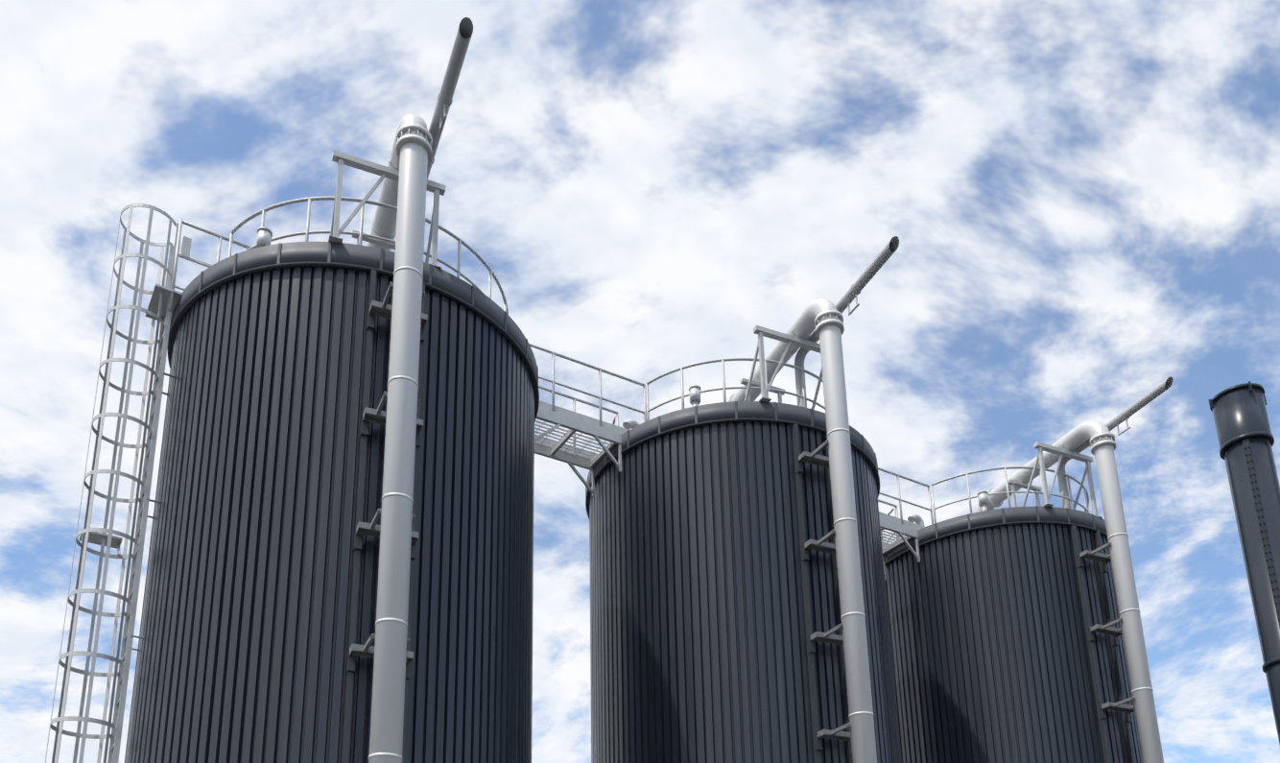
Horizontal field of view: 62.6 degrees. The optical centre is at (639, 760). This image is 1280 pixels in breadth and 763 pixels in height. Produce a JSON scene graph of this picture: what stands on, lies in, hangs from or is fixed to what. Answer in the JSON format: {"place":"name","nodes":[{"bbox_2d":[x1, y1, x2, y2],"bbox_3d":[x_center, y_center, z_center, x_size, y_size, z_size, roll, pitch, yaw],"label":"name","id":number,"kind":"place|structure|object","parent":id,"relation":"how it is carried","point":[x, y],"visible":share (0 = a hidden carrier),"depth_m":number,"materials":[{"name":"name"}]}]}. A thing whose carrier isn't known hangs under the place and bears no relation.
{"place":"outdoors","nodes":[
{"label":"outdoors","id":0,"kind":"place"},
{"bbox_2d":[0,0,1279,762],"label":"sky","id":1,"kind":"structure","parent":0,"point":[1080,199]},
{"label":"ground","id":2,"kind":"structure","parent":0,"visible":0},
{"bbox_2d":[1208,380,1279,744],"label":"flue stack","id":3,"kind":"object","parent":2,"relation":"on","point":[1245,438],"visible":1,"depth_m":16.32,"materials":[{"name":"metal"}]},
{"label":"yard slab","id":4,"kind":"structure","parent":0,"visible":0},
{"bbox_2d":[124,265,534,762],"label":"storage tank","id":5,"kind":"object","parent":4,"relation":"on","point":[242,651],"depth_m":12.35,"materials":[{"name":"grey metal"}]},
{"bbox_2d":[45,203,250,762],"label":"caged ladder","id":6,"kind":"object","parent":5,"relation":"attached to","point":[162,303],"visible":0.98,"depth_m":13.01,"materials":[{"name":"grey metal"}]},
{"bbox_2d":[167,241,539,421],"bbox_3d":[-4.044,-5.540,15.311,5.134,0.426,5.134,-1,-16,1],"label":"tank rim","id":7,"kind":"object","parent":5,"relation":"attached to","point":[314,254],"visible":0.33,"depth_m":13.12,"materials":[{"name":"grey metal"}]},
{"bbox_2d":[227,196,508,314],"bbox_3d":[-4.058,-6.174,15.489,4.281,1.172,4.276,-1,-16,1],"label":"guard railing","id":8,"kind":"object","parent":7,"relation":"on","point":[307,232],"visible":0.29,"depth_m":13.76,"materials":[{"name":"grey metal"}]},
{"bbox_2d":[256,17,473,762],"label":"pipe","id":9,"kind":"object","parent":5,"relation":"attached to","point":[407,182],"visible":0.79,"depth_m":11.93,"materials":[{"name":"grey metal"}]},
{"bbox_2d":[589,421,901,762],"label":"storage tank","id":10,"kind":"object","parent":4,"relation":"on","point":[698,644],"depth_m":15.77,"materials":[{"name":"grey metal"}]},
{"bbox_2d":[528,342,646,497],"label":"walkway","id":11,"kind":"structure","parent":10,"relation":"attached to","point":[573,421],"depth_m":16.99,"materials":[{"name":"metal"}]},
{"bbox_2d":[585,401,879,518],"bbox_3d":[1.606,-4.723,18.632,5.134,0.426,5.134,-1,-16,1],"label":"tank rim","id":12,"kind":"object","parent":10,"relation":"attached to","point":[718,414],"visible":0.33,"depth_m":16.36,"materials":[{"name":"grey metal"}]},
{"bbox_2d":[612,357,825,425],"bbox_3d":[1.593,-5.357,18.811,4.281,1.172,4.271,-1,-16,1],"label":"guard railing","id":13,"kind":"object","parent":12,"relation":"on","point":[723,388],"visible":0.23,"depth_m":17.05,"materials":[{"name":"grey metal"}]},
{"bbox_2d":[622,236,899,762],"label":"pipe","id":14,"kind":"object","parent":10,"relation":"attached to","point":[822,319],"visible":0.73,"depth_m":15.46,"materials":[{"name":"grey metal"}]},
{"bbox_2d":[885,522,1141,762],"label":"storage tank","id":15,"kind":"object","parent":4,"relation":"on","point":[990,654],"depth_m":19.20,"materials":[{"name":"grey metal"}]},
{"bbox_2d":[877,467,933,579],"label":"walkway","id":16,"kind":"structure","parent":15,"relation":"attached to","point":[901,527],"depth_m":20.29,"materials":[{"name":"metal"}]},
{"bbox_2d":[883,505,1107,565],"bbox_3d":[7.256,-3.905,21.953,5.134,0.426,5.134,-1,-16,1],"label":"tank rim","id":17,"kind":"object","parent":15,"relation":"attached to","point":[983,519],"visible":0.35,"depth_m":19.66,"materials":[{"name":"grey metal"}]},
{"bbox_2d":[880,466,1090,542],"bbox_3d":[7.243,-4.542,22.125,4.281,1.172,4.261,-1,-16,1],"label":"guard railing","id":18,"kind":"object","parent":17,"relation":"on","point":[1085,492],"visible":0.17,"depth_m":20.43,"materials":[{"name":"grey metal"}]},
{"bbox_2d":[907,376,1173,762],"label":"pipe","id":19,"kind":"object","parent":15,"relation":"attached to","point":[1098,437],"visible":0.9,"depth_m":19.02,"materials":[{"name":"grey metal"}]}
]}

